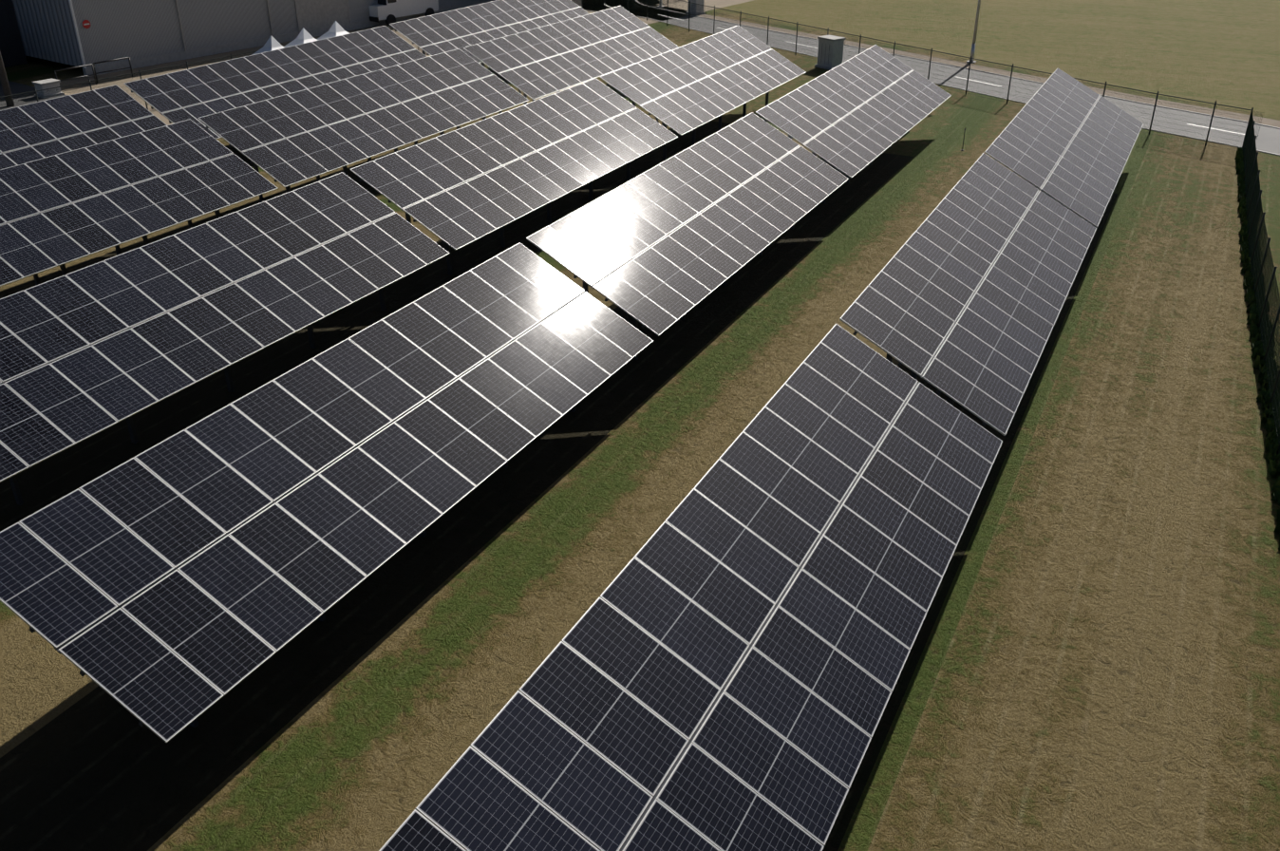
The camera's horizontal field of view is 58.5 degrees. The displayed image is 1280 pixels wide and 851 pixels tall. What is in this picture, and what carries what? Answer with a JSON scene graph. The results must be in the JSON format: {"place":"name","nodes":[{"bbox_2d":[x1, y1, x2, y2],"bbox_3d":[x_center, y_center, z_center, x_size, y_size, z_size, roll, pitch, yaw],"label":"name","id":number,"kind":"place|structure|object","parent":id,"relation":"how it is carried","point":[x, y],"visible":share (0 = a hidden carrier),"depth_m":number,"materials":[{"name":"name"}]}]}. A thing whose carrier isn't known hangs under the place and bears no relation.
{"place":"outdoors","nodes":[
{"label":"outdoors","id":0,"kind":"place"},
{"bbox_2d":[493,0,582,7],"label":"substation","id":1,"kind":"object","parent":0,"point":[576,2],"depth_m":79.00,"materials":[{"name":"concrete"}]},
{"bbox_2d":[0,0,1279,850],"bbox_3d":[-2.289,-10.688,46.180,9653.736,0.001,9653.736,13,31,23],"label":"ground","id":2,"kind":"structure","parent":0,"point":[1094,661],"depth_m":21.99,"materials":[{"name":"green plant"}]},
{"bbox_2d":[0,80,67,110],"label":"asphalt yard","id":3,"kind":"structure","parent":2,"relation":"on","point":[16,88],"depth_m":56.71,"materials":[{"name":"grey asphalt"}]},
{"bbox_2d":[0,52,14,106],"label":"utility pole","id":4,"kind":"object","parent":3,"relation":"on","point":[5,84],"visible":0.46,"depth_m":54.13,"materials":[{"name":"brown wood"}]},
{"bbox_2d":[32,78,64,98],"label":"yard block","id":5,"kind":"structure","parent":3,"relation":"on","point":[46,84],"depth_m":56.32,"materials":[{"name":"concrete"}]},
{"bbox_2d":[0,84,167,169],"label":"solar panel array","id":6,"kind":"object","parent":2,"relation":"on","point":[35,131],"visible":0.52,"depth_m":40.62,"materials":[{"name":"black glass"}]},
{"bbox_2d":[0,118,278,286],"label":"solar panel array","id":7,"kind":"object","parent":2,"relation":"on","point":[61,210],"visible":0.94,"depth_m":34.24,"materials":[{"name":"black glass"}]},
{"bbox_2d":[0,171,449,505],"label":"solar panel array","id":8,"kind":"object","parent":2,"relation":"on","point":[88,351],"visible":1,"depth_m":26.41,"materials":[{"name":"black glass"}]},
{"bbox_2d":[0,0,493,76],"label":"factory","id":9,"kind":"structure","parent":2,"relation":"on","point":[141,33],"depth_m":63.20,"materials":[{"name":"metal"}]},
{"bbox_2d":[123,25,426,139],"bbox_3d":[-14.426,-14.289,49.350,3.612,3.327,15.100,15,32,25],"label":"solar panel array","id":10,"kind":"object","parent":2,"relation":"on","point":[194,94],"visible":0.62,"depth_m":47.98,"materials":[{"name":"black glass"}]},
{"bbox_2d":[0,243,653,742],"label":"solar panel array","id":11,"kind":"object","parent":2,"relation":"on","point":[171,587],"visible":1,"depth_m":19.18,"materials":[{"name":"black glass"}]},
{"bbox_2d":[198,48,528,202],"bbox_3d":[-9.846,-11.531,44.223,3.611,3.343,14.550,15,32,25],"label":"solar panel array","id":12,"kind":"object","parent":2,"relation":"on","point":[287,141],"visible":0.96,"depth_m":42.77,"materials":[{"name":"black glass"}]},
{"bbox_2d":[33,0,753,125],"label":"gravel yard","id":13,"kind":"structure","parent":2,"relation":"on","point":[719,4],"depth_m":64.17,"materials":[{"name":"beige gravel"}]},
{"bbox_2d":[54,63,96,84],"bbox_3d":[-28.656,-17.673,58.036,0.080,1.035,2.075,19,34,32],"label":"barrier","id":14,"kind":"object","parent":13,"relation":"on","point":[91,65],"visible":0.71,"depth_m":57.98,"materials":[{"name":"grey metal"}]},
{"bbox_2d":[93,56,133,83],"bbox_3d":[-27.517,-18.568,59.694,0.080,1.035,2.075,19,34,32],"label":"barrier","id":15,"kind":"object","parent":13,"relation":"on","point":[130,66],"visible":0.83,"depth_m":59.56,"materials":[{"name":"grey metal"}]},
{"bbox_2d":[251,35,283,55],"bbox_3d":[-16.890,-16.378,53.146,3.059,3.400,3.056,19,34,32],"label":"tent","id":16,"kind":"object","parent":13,"relation":"on","point":[272,44],"visible":0.15,"depth_m":52.38,"materials":[{"name":"fabric"}]},
{"bbox_2d":[283,27,318,47],"bbox_3d":[-15.958,-17.366,54.977,3.059,3.400,3.056,19,34,32],"label":"tent","id":17,"kind":"object","parent":13,"relation":"on","point":[304,36],"visible":0.12,"depth_m":54.21,"materials":[{"name":"fabric"}]},
{"bbox_2d":[316,20,349,39],"bbox_3d":[-14.909,-18.326,56.757,3.059,3.400,3.056,19,34,32],"label":"tent","id":18,"kind":"object","parent":13,"relation":"on","point":[336,28],"visible":0.17,"depth_m":55.98,"materials":[{"name":"fabric"}]},
{"bbox_2d":[0,0,675,110],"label":"yard fence","id":19,"kind":"object","parent":13,"relation":"on","point":[186,64],"visible":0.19,"depth_m":53.14,"materials":[{"name":"grey metal"}]},
{"bbox_2d":[368,0,438,25],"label":"van","id":20,"kind":"object","parent":13,"relation":"on","point":[389,11],"visible":0.71,"depth_m":75.02,"materials":[{"name":"white paint"}]},
{"bbox_2d":[657,0,664,7],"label":"lamp","id":21,"kind":"object","parent":13,"relation":"on","point":[661,4],"visible":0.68,"depth_m":81.91,"materials":[{"name":"grey metal"}]},
{"bbox_2d":[687,0,705,15],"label":"cabinet","id":22,"kind":"object","parent":13,"relation":"on","point":[701,2],"visible":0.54,"depth_m":78.91,"materials":[{"name":"metal"}]},
{"bbox_2d":[389,0,589,66],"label":"solar panel array","id":23,"kind":"object","parent":2,"relation":"on","point":[445,31],"visible":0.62,"depth_m":59.48,"materials":[{"name":"black glass"}]},
{"bbox_2d":[349,78,677,275],"bbox_3d":[-3.480,-8.581,38.762,3.614,3.337,14.351,14,31,24],"label":"solar panel array","id":24,"kind":"object","parent":2,"relation":"on","point":[458,189],"visible":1,"depth_m":37.16,"materials":[{"name":"black glass"}]},
{"bbox_2d":[463,5,678,113],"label":"solar panel array","id":25,"kind":"object","parent":2,"relation":"on","point":[535,64],"visible":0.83,"depth_m":54.20,"materials":[{"name":"black glass"}]},
{"bbox_2d":[526,112,848,359],"bbox_3d":[2.142,-5.767,33.497,3.744,3.384,14.627,13,31,23],"label":"solar panel array","id":26,"kind":"object","parent":2,"relation":"on","point":[659,249],"visible":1,"depth_m":31.62,"materials":[{"name":"black glass"}]},
{"bbox_2d":[378,323,1002,850],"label":"solar panel array","id":27,"kind":"object","parent":2,"relation":"on","point":[721,666],"visible":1,"depth_m":15.58,"materials":[{"name":"glass"}]},
{"bbox_2d":[599,25,805,160],"bbox_3d":[3.163,-14.564,49.839,3.611,3.347,13.510,14,31,24],"label":"solar panel array","id":28,"kind":"object","parent":2,"relation":"on","point":[687,88],"visible":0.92,"depth_m":48.59,"materials":[{"name":"black glass"}]},
{"bbox_2d":[814,35,846,70],"bbox_3d":[10.419,-20.410,62.514,0.960,1.600,1.260,-20,34,-33],"label":"cabinet","id":29,"kind":"object","parent":2,"relation":"on","point":[830,52],"visible":0.96,"depth_m":62.21,"materials":[{"name":"metal"}]},
{"bbox_2d":[755,44,951,203],"bbox_3d":[8.822,-12.005,45.113,3.741,3.332,14.287,13,31,23],"label":"solar panel array","id":30,"kind":"object","parent":2,"relation":"on","point":[851,118],"visible":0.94,"depth_m":43.64,"materials":[{"name":"black glass"}]},
{"bbox_2d":[627,0,1262,150],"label":"fence","id":31,"kind":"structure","parent":2,"relation":"on","point":[644,4],"depth_m":57.87,"materials":[{"name":"grey metal"}]},
{"bbox_2d":[638,0,1279,127],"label":"road shoulder","id":32,"kind":"object","parent":2,"relation":"on","point":[1270,122],"visible":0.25,"depth_m":60.11},
{"bbox_2d":[839,152,1096,435],"bbox_3d":[8.855,-3.380,29.098,3.614,3.360,14.280,13,31,23],"label":"solar panel array","id":33,"kind":"object","parent":2,"relation":"on","point":[960,299],"visible":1,"depth_m":27.06,"materials":[{"name":"black glass"}]},
{"bbox_2d":[966,0,980,63],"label":"lamp","id":34,"kind":"object","parent":2,"relation":"on","point":[975,33],"visible":0.88,"depth_m":63.37,"materials":[{"name":"grey metal"}]},
{"bbox_2d":[984,68,1143,226],"bbox_3d":[15.288,-9.543,40.538,3.612,3.342,14.280,13,31,23],"label":"solar panel array","id":35,"kind":"object","parent":2,"relation":"on","point":[1066,140],"visible":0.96,"depth_m":38.93,"materials":[{"name":"black glass"}]},
{"bbox_2d":[1234,147,1279,550],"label":"hedge","id":36,"kind":"object","parent":2,"relation":"on","point":[1268,420],"visible":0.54,"depth_m":29.90,"materials":[{"name":"green plant"}]},
{"bbox_2d":[1242,107,1279,464],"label":"fence","id":37,"kind":"object","parent":2,"relation":"on","point":[1253,201],"visible":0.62,"depth_m":32.79,"materials":[{"name":"grey metal"}]},
{"bbox_2d":[582,0,1279,154],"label":"road","id":38,"kind":"structure","parent":0,"point":[1268,140],"depth_m":57.88,"materials":[{"name":"grey asphalt"}]},
{"bbox_2d":[605,4,1244,134],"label":"road markings","id":39,"kind":"object","parent":38,"relation":"on","point":[998,85],"visible":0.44,"depth_m":59.16,"materials":[{"name":"paint"}]},
{"bbox_2d":[584,0,1279,155],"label":"road edging","id":40,"kind":"object","parent":38,"relation":"on","point":[1000,75],"visible":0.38,"depth_m":57.81,"materials":[{"name":"grey concrete"}]}
]}

